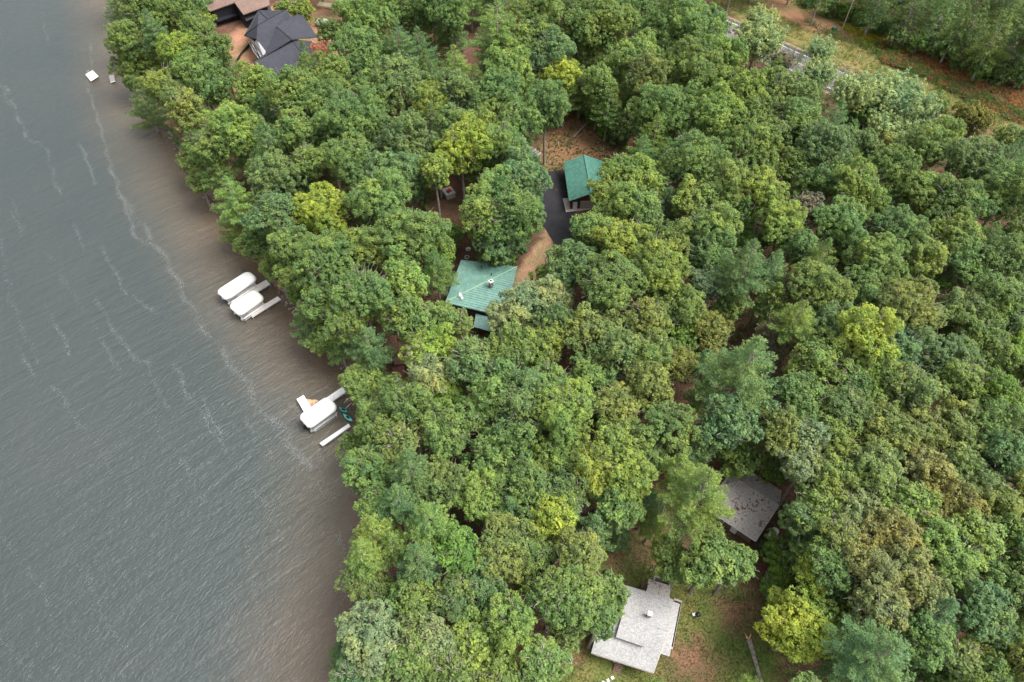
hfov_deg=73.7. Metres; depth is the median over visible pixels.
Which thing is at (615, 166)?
broadleaf tree
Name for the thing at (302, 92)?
broadleaf tree
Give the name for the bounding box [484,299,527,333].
broadleaf tree
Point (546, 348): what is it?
broadleaf tree
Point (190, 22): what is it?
broadleaf tree
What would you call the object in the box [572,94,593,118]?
bush
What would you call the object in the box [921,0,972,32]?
spruce tree
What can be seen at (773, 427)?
broadleaf tree
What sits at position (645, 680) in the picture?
pine tree
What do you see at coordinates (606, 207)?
broadleaf tree
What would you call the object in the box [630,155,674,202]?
broadleaf tree
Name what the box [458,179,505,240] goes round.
broadleaf tree
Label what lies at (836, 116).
pine tree
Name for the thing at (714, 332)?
broadleaf tree
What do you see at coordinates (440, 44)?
pine tree
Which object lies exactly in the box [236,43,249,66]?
silt fence
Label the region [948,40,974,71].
bush
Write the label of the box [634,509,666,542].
pine tree
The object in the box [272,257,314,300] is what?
broadleaf tree
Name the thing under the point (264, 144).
pine tree
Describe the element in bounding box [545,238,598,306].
broadleaf tree
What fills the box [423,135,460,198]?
pine tree
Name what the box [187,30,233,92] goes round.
broadleaf tree
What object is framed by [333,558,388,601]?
broadleaf tree
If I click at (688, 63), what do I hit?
broadleaf tree
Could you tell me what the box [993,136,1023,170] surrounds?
pine tree
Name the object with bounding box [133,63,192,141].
broadleaf tree
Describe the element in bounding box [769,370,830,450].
broadleaf tree
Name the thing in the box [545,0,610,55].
broadleaf tree
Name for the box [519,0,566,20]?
broadleaf tree
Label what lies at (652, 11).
pine tree
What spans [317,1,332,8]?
lumber stack
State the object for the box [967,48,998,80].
bush
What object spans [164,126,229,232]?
shore rocks
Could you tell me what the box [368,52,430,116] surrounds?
broadleaf tree
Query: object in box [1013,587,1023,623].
broadleaf tree
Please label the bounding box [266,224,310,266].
broadleaf tree
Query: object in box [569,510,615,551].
pine tree
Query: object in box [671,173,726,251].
broadleaf tree
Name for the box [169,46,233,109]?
broadleaf tree
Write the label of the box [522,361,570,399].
broadleaf tree
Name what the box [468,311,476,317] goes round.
window
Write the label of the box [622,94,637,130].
bush
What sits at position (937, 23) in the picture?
spruce tree
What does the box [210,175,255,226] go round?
pine tree
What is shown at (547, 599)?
broadleaf tree
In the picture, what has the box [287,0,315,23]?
bush
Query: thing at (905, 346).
broadleaf tree
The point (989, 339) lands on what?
broadleaf tree
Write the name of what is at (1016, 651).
broadleaf tree
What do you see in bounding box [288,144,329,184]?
broadleaf tree
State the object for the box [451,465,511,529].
broadleaf tree
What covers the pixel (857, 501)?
broadleaf tree
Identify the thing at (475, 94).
pine tree
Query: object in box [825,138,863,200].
pine tree
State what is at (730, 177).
broadleaf tree
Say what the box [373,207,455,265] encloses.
broadleaf tree
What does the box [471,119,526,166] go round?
broadleaf tree
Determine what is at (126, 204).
foam
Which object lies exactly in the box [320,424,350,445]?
dock
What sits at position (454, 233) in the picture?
bush
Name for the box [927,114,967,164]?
broadleaf tree
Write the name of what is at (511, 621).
broadleaf tree
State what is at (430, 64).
pine tree
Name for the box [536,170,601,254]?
driveway
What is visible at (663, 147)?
pine tree
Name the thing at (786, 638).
broadleaf tree
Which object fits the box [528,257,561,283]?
bush
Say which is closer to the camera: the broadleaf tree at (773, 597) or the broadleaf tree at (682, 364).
the broadleaf tree at (773, 597)
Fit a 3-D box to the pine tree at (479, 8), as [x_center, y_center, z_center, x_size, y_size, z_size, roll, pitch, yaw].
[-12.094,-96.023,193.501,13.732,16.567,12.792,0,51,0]
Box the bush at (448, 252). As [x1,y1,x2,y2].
[423,237,456,272]
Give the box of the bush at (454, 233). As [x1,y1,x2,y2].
[440,220,463,247]
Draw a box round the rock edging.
[444,274,454,297]
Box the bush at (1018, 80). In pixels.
[1007,67,1023,87]
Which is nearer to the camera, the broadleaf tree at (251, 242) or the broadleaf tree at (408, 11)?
the broadleaf tree at (251, 242)
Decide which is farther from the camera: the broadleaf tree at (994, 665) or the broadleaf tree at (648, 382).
the broadleaf tree at (648, 382)
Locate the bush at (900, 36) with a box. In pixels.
[886,22,911,48]
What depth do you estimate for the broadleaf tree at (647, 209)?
126.42 m
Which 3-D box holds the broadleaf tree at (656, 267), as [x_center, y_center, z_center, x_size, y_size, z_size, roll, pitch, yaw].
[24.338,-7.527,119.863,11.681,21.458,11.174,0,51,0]
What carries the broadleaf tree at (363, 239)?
on the ground at (528, 262)
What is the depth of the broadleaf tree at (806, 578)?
87.48 m
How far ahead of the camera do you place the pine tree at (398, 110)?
153.69 m
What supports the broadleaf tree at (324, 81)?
on the ground at (528, 262)
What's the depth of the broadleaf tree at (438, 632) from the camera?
78.96 m
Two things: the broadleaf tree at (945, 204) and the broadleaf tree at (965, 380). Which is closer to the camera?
the broadleaf tree at (965, 380)
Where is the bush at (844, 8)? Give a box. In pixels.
[837,0,857,20]
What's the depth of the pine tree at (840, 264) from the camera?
127.32 m
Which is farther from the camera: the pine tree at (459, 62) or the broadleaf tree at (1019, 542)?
the pine tree at (459, 62)
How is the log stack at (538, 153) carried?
on the ground at (528, 262)
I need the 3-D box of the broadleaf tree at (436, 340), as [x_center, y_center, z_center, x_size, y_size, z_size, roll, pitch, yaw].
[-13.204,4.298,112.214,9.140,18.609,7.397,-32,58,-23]
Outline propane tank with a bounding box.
[767,527,778,538]
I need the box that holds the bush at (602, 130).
[591,107,624,139]
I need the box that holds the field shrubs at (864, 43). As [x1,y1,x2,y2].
[803,16,1023,121]
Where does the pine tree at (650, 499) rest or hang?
on the ground at (528, 262)
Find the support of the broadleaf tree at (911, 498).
on the ground at (528, 262)
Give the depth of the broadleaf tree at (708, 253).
120.54 m
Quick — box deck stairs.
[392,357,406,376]
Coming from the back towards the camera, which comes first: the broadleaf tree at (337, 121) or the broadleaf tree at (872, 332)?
the broadleaf tree at (337, 121)
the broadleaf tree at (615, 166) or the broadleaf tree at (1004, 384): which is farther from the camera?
the broadleaf tree at (615, 166)
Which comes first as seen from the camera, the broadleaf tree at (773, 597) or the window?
the broadleaf tree at (773, 597)
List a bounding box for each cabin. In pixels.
[445,260,516,333]
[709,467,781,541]
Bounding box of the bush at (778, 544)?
[760,528,791,562]
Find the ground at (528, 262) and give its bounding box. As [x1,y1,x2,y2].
[138,0,1023,681]
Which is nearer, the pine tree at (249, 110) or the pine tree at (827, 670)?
the pine tree at (827, 670)
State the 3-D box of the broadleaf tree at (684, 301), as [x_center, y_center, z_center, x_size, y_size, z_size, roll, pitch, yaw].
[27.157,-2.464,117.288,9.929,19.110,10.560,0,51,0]
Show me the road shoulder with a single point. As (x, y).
(798, 48)
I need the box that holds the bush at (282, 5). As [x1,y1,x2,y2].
[273,0,290,9]
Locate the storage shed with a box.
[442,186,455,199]
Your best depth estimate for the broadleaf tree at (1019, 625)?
81.51 m
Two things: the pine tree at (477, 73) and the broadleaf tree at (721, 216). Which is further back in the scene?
the pine tree at (477, 73)
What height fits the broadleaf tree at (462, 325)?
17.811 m
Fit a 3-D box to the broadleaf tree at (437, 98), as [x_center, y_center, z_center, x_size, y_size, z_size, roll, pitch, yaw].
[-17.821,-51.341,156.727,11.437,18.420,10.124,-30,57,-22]
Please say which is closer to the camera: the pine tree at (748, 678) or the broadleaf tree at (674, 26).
the pine tree at (748, 678)
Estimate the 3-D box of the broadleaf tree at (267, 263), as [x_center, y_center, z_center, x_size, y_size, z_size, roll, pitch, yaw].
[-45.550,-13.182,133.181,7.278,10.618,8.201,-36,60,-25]
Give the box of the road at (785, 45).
[703,9,986,141]
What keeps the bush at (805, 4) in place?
on the ground at (528, 262)
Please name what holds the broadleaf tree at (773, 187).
on the ground at (528, 262)
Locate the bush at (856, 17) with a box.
[853,2,877,28]
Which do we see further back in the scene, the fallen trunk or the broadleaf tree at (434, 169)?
the broadleaf tree at (434, 169)
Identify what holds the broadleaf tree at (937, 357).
on the ground at (528, 262)
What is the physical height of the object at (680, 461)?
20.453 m
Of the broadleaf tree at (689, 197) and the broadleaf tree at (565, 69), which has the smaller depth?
the broadleaf tree at (689, 197)
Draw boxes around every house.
[206,0,270,27]
[244,9,317,81]
[591,576,681,673]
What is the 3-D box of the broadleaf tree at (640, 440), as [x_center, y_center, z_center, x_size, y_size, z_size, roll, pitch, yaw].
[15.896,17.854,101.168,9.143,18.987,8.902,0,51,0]
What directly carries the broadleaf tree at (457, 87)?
on the ground at (528, 262)
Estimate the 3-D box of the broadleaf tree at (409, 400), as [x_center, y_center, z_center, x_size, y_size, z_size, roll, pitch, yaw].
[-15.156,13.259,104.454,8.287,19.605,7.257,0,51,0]
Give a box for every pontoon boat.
[218,272,257,304]
[230,290,264,320]
[300,398,337,432]
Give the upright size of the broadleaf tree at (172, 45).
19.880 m
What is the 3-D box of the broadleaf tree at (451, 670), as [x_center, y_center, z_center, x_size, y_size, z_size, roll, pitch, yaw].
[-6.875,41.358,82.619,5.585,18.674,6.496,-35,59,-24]
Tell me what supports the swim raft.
on the water
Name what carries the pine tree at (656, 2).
on the ground at (528, 262)
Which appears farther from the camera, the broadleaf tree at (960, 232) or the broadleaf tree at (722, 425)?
the broadleaf tree at (960, 232)
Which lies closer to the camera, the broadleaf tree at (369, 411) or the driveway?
the broadleaf tree at (369, 411)
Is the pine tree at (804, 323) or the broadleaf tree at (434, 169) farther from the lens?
the broadleaf tree at (434, 169)
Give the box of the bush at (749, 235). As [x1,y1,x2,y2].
[734,216,770,266]
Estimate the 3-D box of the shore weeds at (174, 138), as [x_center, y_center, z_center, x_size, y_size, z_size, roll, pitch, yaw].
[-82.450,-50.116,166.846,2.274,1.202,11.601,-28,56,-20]
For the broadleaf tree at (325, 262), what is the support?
on the ground at (528, 262)
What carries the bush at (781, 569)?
on the ground at (528, 262)
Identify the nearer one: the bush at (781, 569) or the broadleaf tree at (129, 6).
the bush at (781, 569)
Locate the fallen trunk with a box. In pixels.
[745,633,761,681]
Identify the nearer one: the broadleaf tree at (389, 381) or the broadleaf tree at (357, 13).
the broadleaf tree at (389, 381)
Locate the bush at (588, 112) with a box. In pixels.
[584,100,604,125]
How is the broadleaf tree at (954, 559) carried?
on the ground at (528, 262)
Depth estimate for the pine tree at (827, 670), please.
83.33 m
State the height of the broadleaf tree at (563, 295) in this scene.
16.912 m
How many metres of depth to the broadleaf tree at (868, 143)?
142.34 m
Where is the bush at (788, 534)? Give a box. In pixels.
[785,528,809,553]
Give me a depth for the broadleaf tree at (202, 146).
138.38 m
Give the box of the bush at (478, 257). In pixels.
[474,246,496,265]
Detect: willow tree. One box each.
[732,14,789,72]
[744,2,780,25]
[802,54,843,87]
[807,32,840,60]
[830,65,887,124]
[840,102,882,129]
[864,102,915,144]
[871,66,927,111]
[886,81,944,131]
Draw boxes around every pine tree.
[102,0,145,44]
[124,82,171,131]
[137,7,176,65]
[139,28,171,73]
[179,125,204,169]
[194,103,218,130]
[195,150,244,196]
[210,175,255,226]
[212,57,245,100]
[218,85,252,118]
[218,205,255,247]
[230,138,261,184]
[246,108,274,151]
[249,115,292,190]
[255,91,283,135]
[266,132,295,167]
[290,300,323,346]
[291,51,316,80]
[291,175,323,208]
[306,116,327,147]
[315,126,340,189]
[324,331,360,368]
[326,638,352,668]
[344,326,396,372]
[346,51,372,110]
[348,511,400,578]
[367,16,392,61]
[367,112,392,150]
[373,35,402,74]
[376,529,409,574]
[377,483,420,544]
[382,20,421,70]
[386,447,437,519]
[396,87,429,128]
[396,540,442,584]
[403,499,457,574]
[405,25,443,69]
[413,49,441,87]
[416,17,450,67]
[419,102,444,144]
[420,250,460,300]
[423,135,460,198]
[424,61,440,88]
[437,11,472,60]
[437,44,474,81]
[458,609,491,632]
[464,0,493,30]
[464,0,528,65]
[464,152,497,181]
[465,89,484,119]
[467,62,486,105]
[471,38,496,83]
[482,0,511,16]
[494,495,527,527]
[503,0,535,22]
[506,0,529,17]
[508,64,543,118]
[510,561,542,603]
[527,421,551,453]
[557,78,582,127]
[568,64,594,117]
[569,26,602,78]
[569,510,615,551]
[588,42,622,85]
[590,89,625,140]
[604,528,631,553]
[611,79,641,106]
[626,134,659,170]
[630,8,666,51]
[634,0,669,23]
[634,113,668,157]
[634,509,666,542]
[637,488,664,529]
[643,677,665,681]
[653,136,677,183]
[653,462,736,543]
[655,31,675,72]
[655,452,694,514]
[658,185,681,225]
[672,429,715,473]
[681,379,715,415]
[688,349,717,390]
[695,334,783,445]
[697,12,726,58]
[707,237,770,308]
[714,129,737,157]
[728,195,756,249]
[733,672,763,681]
[746,249,788,330]
[747,281,788,336]
[751,313,789,367]
[762,54,789,89]
[766,297,819,379]
[773,125,809,185]
[782,538,819,574]
[783,167,819,198]
[794,237,838,310]
[803,76,829,117]
[809,574,853,607]
[811,647,852,681]
[820,614,916,681]
[821,98,848,140]
[822,243,854,287]
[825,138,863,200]
[827,610,863,649]
[836,119,859,162]
[871,183,908,232]
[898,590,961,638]
[924,307,956,348]
[934,669,981,681]
[941,582,971,616]
[956,220,1004,279]
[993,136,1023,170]
[997,157,1023,176]
[1001,0,1023,39]
[1006,666,1023,681]
[1013,420,1023,434]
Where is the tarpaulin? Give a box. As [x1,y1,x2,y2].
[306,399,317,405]
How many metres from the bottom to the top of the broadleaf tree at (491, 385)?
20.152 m
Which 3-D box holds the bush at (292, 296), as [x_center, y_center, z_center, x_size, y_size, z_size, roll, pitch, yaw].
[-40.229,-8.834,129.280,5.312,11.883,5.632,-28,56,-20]
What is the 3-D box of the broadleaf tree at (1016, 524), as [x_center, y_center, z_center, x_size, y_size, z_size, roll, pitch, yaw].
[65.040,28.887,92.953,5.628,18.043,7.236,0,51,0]
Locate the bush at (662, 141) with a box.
[638,128,673,154]
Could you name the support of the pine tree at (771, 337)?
on the ground at (528, 262)
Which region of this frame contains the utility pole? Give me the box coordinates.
[841,0,853,31]
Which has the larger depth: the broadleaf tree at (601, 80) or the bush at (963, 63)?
the bush at (963, 63)
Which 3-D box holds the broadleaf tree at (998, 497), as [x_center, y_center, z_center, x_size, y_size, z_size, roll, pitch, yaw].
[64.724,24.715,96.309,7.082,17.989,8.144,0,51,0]
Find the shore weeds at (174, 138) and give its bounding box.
[165,124,180,147]
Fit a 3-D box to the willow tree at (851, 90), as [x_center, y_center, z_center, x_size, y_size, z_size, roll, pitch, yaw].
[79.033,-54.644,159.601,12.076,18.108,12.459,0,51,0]
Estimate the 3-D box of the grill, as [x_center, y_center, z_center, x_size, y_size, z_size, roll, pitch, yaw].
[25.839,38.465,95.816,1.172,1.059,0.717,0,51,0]
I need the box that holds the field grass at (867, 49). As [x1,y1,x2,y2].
[714,0,1023,130]
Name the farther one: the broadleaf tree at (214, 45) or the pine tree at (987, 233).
the broadleaf tree at (214, 45)
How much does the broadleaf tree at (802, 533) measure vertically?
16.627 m
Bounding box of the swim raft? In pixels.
[85,70,98,81]
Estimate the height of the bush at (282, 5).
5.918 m
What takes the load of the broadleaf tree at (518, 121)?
on the ground at (528, 262)
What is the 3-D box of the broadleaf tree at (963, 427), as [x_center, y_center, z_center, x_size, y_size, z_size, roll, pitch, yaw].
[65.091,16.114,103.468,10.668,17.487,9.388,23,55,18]
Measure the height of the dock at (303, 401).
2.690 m
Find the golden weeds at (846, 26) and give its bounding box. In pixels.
[836,20,905,53]
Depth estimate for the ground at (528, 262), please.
124.61 m
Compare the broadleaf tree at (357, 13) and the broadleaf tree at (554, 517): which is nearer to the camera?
the broadleaf tree at (554, 517)
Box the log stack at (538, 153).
[530,146,541,154]
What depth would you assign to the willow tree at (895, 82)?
154.86 m
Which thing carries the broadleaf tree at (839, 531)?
on the ground at (528, 262)
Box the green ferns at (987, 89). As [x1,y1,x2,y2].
[881,40,1023,124]
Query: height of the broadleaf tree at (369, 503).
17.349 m
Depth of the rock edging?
135.24 m
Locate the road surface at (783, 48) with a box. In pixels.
[676,4,970,139]
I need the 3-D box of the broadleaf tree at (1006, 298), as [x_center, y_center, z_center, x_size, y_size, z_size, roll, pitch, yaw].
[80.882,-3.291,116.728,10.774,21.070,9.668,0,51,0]
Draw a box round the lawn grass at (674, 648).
[548,536,783,681]
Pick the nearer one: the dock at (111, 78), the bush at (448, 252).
the bush at (448, 252)
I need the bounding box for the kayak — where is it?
[343,413,351,420]
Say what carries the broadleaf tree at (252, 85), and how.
on the ground at (528, 262)
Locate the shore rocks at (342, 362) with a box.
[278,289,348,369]
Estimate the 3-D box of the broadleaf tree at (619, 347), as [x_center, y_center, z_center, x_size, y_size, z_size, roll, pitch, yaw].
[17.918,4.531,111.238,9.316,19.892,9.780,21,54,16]
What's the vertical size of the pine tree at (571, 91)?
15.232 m
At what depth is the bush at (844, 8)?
200.54 m
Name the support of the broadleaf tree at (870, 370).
on the ground at (528, 262)
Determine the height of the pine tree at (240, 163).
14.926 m
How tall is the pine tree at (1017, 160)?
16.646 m
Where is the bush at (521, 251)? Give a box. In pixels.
[504,244,528,264]
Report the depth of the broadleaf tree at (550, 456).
95.15 m
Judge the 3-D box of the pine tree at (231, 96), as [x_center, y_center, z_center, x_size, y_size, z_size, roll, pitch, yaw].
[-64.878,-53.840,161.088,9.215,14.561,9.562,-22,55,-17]
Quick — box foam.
[1,17,345,674]
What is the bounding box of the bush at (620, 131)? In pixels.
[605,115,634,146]
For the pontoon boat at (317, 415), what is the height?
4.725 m
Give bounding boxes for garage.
[563,154,605,208]
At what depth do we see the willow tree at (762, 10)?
183.28 m
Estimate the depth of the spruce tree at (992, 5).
192.73 m
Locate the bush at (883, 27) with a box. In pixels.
[873,15,891,36]
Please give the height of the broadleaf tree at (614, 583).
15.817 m
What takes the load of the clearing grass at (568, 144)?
on the ground at (528, 262)
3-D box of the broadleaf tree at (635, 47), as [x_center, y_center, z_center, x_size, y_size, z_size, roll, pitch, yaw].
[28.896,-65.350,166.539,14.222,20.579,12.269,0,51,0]
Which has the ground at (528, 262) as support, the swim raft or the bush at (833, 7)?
the bush at (833, 7)
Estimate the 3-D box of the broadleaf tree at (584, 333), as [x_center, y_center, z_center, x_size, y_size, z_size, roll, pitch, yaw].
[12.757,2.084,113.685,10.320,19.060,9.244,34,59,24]
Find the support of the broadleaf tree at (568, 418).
on the ground at (528, 262)
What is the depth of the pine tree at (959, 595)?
86.14 m
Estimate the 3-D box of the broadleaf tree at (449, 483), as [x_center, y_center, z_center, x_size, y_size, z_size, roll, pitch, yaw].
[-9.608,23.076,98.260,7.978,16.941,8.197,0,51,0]
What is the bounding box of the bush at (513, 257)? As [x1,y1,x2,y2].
[497,255,515,265]
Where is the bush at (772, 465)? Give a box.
[758,448,789,484]
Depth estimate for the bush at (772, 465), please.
103.25 m
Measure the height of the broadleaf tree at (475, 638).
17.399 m
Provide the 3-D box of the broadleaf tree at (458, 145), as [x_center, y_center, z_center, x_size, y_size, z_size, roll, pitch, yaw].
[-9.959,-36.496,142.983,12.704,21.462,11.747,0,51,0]
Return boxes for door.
[580,201,594,208]
[729,527,736,533]
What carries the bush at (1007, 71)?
on the ground at (528, 262)
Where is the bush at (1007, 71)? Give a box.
[988,56,1023,86]
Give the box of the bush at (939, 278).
[915,255,960,296]
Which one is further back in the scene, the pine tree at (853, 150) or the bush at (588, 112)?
the bush at (588, 112)
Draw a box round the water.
[0,0,368,681]
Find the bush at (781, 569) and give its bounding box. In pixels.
[764,551,795,588]
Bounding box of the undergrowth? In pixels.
[209,44,1023,681]
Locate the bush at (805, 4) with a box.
[800,0,821,8]
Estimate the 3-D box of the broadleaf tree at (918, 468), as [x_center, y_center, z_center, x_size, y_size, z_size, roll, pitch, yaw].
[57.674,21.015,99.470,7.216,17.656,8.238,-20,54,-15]
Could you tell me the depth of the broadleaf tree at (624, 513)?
90.50 m
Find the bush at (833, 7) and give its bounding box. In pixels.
[822,0,840,17]
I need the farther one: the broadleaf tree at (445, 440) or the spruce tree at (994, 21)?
the spruce tree at (994, 21)
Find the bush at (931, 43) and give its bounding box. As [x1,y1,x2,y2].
[924,30,943,57]
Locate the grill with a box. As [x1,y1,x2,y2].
[692,612,700,617]
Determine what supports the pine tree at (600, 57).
on the ground at (528, 262)
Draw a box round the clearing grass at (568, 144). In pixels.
[534,112,630,171]
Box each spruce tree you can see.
[297,40,315,66]
[801,0,834,25]
[850,0,875,23]
[855,0,893,35]
[880,0,908,18]
[885,0,930,43]
[892,0,937,24]
[905,0,958,54]
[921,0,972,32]
[926,4,971,62]
[944,0,990,59]
[945,0,997,34]
[962,9,1012,81]
[972,0,1023,53]
[974,0,1023,28]
[996,23,1023,63]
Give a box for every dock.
[109,75,115,82]
[239,280,270,296]
[251,296,281,318]
[297,395,310,410]
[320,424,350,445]
[327,383,347,401]
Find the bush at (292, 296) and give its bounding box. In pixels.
[285,288,305,304]
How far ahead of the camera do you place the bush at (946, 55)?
186.94 m
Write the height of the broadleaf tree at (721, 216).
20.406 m
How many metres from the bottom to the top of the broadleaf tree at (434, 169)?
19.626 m
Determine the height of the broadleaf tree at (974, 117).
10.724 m
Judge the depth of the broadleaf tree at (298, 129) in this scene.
140.88 m
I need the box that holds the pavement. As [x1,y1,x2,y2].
[563,198,591,211]
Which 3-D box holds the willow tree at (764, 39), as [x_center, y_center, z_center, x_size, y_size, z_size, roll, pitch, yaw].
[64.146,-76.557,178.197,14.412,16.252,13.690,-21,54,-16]
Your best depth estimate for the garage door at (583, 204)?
149.39 m
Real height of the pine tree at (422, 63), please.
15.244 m
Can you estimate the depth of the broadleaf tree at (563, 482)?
91.65 m
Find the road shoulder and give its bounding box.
[700,6,987,177]
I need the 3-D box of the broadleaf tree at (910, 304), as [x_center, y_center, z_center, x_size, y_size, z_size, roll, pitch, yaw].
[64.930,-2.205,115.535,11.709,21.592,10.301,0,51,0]
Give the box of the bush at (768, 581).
[757,573,789,596]
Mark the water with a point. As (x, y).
(196, 568)
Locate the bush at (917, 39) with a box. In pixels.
[906,28,937,52]
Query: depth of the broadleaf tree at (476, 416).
99.75 m
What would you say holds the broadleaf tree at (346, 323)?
on the ground at (528, 262)
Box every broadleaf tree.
[103,17,145,63]
[107,51,164,92]
[116,0,169,36]
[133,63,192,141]
[142,0,201,37]
[155,29,202,105]
[159,74,206,167]
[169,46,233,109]
[174,148,203,174]
[175,0,210,22]
[176,9,216,47]
[184,165,212,207]
[186,123,237,193]
[187,7,217,28]
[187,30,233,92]
[197,98,260,189]
[232,59,275,114]
[232,222,270,261]
[240,191,297,234]
[243,149,307,202]
[258,246,285,292]
[260,64,329,142]
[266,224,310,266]
[271,105,322,180]
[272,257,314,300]
[287,180,348,241]
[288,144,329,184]
[291,228,359,290]
[300,279,332,323]
[303,320,342,359]
[309,40,332,56]
[309,49,350,80]
[310,81,384,176]
[313,69,356,112]
[314,16,349,52]
[317,131,374,218]
[317,293,372,368]
[326,264,395,349]
[327,21,382,76]
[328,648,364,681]
[331,0,402,39]
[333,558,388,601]
[334,598,400,662]
[335,431,378,459]
[336,223,401,274]
[337,358,394,406]
[339,443,394,495]
[343,166,411,226]
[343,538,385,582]
[347,68,394,151]
[352,480,402,524]
[352,628,397,681]
[353,389,394,437]
[355,677,382,681]
[359,576,399,617]
[362,413,402,479]
[364,149,436,206]
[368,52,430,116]
[371,106,438,198]
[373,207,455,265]
[373,420,422,484]
[376,372,412,397]
[377,289,432,345]
[382,0,434,54]
[382,243,429,307]
[382,381,435,454]
[382,621,438,681]
[387,572,436,621]
[390,605,441,662]
[398,322,457,372]
[405,75,452,128]
[406,344,453,411]
[407,613,468,667]
[411,299,459,339]
[413,0,474,63]
[415,454,469,519]
[417,151,452,219]
[420,397,470,469]
[427,634,479,681]
[429,378,466,411]
[430,565,476,627]
[433,112,493,204]
[433,519,481,574]
[436,67,478,109]
[437,101,469,179]
[438,335,502,394]
[442,307,473,341]
[446,605,496,680]
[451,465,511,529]
[454,388,497,434]
[457,417,538,477]
[458,97,501,169]
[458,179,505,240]
[461,557,509,612]
[466,357,526,414]
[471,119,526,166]
[471,207,532,267]
[473,66,525,114]
[473,163,516,202]
[475,511,540,584]
[478,643,521,681]
[482,317,538,370]
[482,585,540,662]
[484,174,546,261]
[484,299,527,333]
[485,37,535,95]
[490,92,546,147]
[492,16,540,72]
[492,367,553,440]
[497,274,558,332]
[497,455,551,529]
[499,133,540,178]
[499,158,553,209]
[509,662,534,681]
[516,534,558,575]
[517,633,572,681]
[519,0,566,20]
[521,78,571,164]
[521,277,575,314]
[521,318,565,367]
[522,13,563,78]
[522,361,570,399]
[525,565,579,632]
[527,492,579,542]
[530,25,577,74]
[530,303,578,367]
[530,377,599,456]
[531,435,581,483]
[537,55,582,119]
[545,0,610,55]
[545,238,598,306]
[545,616,586,657]
[546,466,590,515]
[550,526,608,582]
[553,562,617,631]
[554,301,625,358]
[563,342,618,421]
[569,210,621,252]
[570,429,615,512]
[574,249,647,320]
[578,0,639,56]
[579,594,623,648]
[581,61,618,130]
[586,174,626,205]
[591,183,639,223]
[591,217,655,263]
[591,323,643,381]
[592,381,645,433]
[592,481,646,547]
[593,415,657,467]
[594,439,658,501]
[596,151,646,183]
[596,568,631,622]
[603,26,661,85]
[609,0,657,38]
[613,181,664,235]
[616,294,673,341]
[620,239,690,302]
[622,47,672,132]
[622,358,675,428]
[624,96,658,138]
[629,326,680,370]
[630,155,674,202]
[630,217,692,264]
[637,79,706,141]
[638,0,724,56]
[638,440,667,492]
[642,400,700,476]
[651,278,707,334]
[651,533,683,570]
[653,538,698,590]
[657,127,733,219]
[659,34,734,94]
[660,340,700,392]
[665,319,703,351]
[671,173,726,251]
[675,227,735,277]
[677,533,735,593]
[678,200,743,247]
[687,264,735,311]
[688,81,747,141]
[691,310,734,359]
[692,393,765,464]
[698,158,761,208]
[702,1,731,40]
[703,33,748,71]
[708,290,744,326]
[709,65,775,123]
[713,438,766,478]
[713,540,758,594]
[721,116,784,173]
[733,164,790,220]
[734,92,781,135]
[752,585,839,664]
[753,401,805,472]
[754,199,808,267]
[759,585,795,621]
[762,64,819,119]
[766,50,796,109]
[767,117,797,157]
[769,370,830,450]
[774,145,816,196]
[775,412,837,483]
[776,442,836,510]
[777,500,830,551]
[778,224,820,296]
[779,96,828,179]
[782,191,825,259]
[782,327,859,398]
[786,256,857,344]
[786,671,820,681]
[792,482,849,538]
[792,551,834,601]
[793,592,841,638]
[794,117,855,168]
[797,155,860,200]
[805,298,854,348]
[805,535,857,595]
[808,445,868,499]
[811,194,871,257]
[816,405,863,456]
[819,511,862,557]
[820,363,872,395]
[820,384,878,425]
[824,302,904,398]
[828,592,852,615]
[829,155,891,247]
[829,483,889,539]
[838,541,906,589]
[839,264,884,323]
[841,231,910,291]
[841,435,908,501]
[841,557,913,643]
[849,127,884,166]
[849,395,920,457]
[852,349,904,399]
[857,382,904,417]
[857,502,925,560]
[858,143,922,211]
[863,203,930,262]
[863,544,955,615]
[864,135,898,162]
[870,481,941,543]
[873,273,947,335]
[875,358,950,415]
[877,608,957,672]
[883,322,925,371]
[892,119,952,169]
[895,169,964,228]
[898,406,950,462]
[899,230,949,294]
[900,440,957,494]
[902,654,949,681]
[906,324,984,401]
[912,630,995,681]
[913,503,957,554]
[917,205,986,275]
[919,516,984,595]
[922,175,999,224]
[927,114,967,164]
[927,394,988,457]
[928,475,990,518]
[929,89,951,118]
[934,134,1009,191]
[935,282,991,331]
[936,241,1002,310]
[936,358,991,409]
[941,441,993,497]
[946,578,1021,649]
[947,472,1023,541]
[950,508,1007,571]
[951,99,999,137]
[954,304,1023,372]
[965,421,1023,493]
[966,269,1023,326]
[966,369,1023,415]
[967,395,1023,445]
[970,232,1023,291]
[973,158,1023,228]
[974,550,1023,618]
[974,642,1019,681]
[985,330,1023,386]
[987,615,1023,666]
[991,216,1023,256]
[991,507,1023,561]
[992,123,1023,157]
[999,301,1023,344]
[1005,637,1023,681]
[1011,23,1023,88]
[1012,527,1023,569]
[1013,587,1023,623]
[1014,468,1023,517]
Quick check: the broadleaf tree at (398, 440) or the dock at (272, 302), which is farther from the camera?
the dock at (272, 302)
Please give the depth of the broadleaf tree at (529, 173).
132.37 m
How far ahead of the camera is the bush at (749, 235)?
131.05 m
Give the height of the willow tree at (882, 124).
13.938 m
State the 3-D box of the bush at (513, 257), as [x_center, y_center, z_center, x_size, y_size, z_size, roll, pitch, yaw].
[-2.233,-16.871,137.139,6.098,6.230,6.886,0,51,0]
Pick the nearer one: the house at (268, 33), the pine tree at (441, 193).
the pine tree at (441, 193)
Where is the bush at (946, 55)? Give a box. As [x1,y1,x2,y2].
[933,40,954,61]
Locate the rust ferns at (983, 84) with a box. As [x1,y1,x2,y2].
[878,40,1023,123]

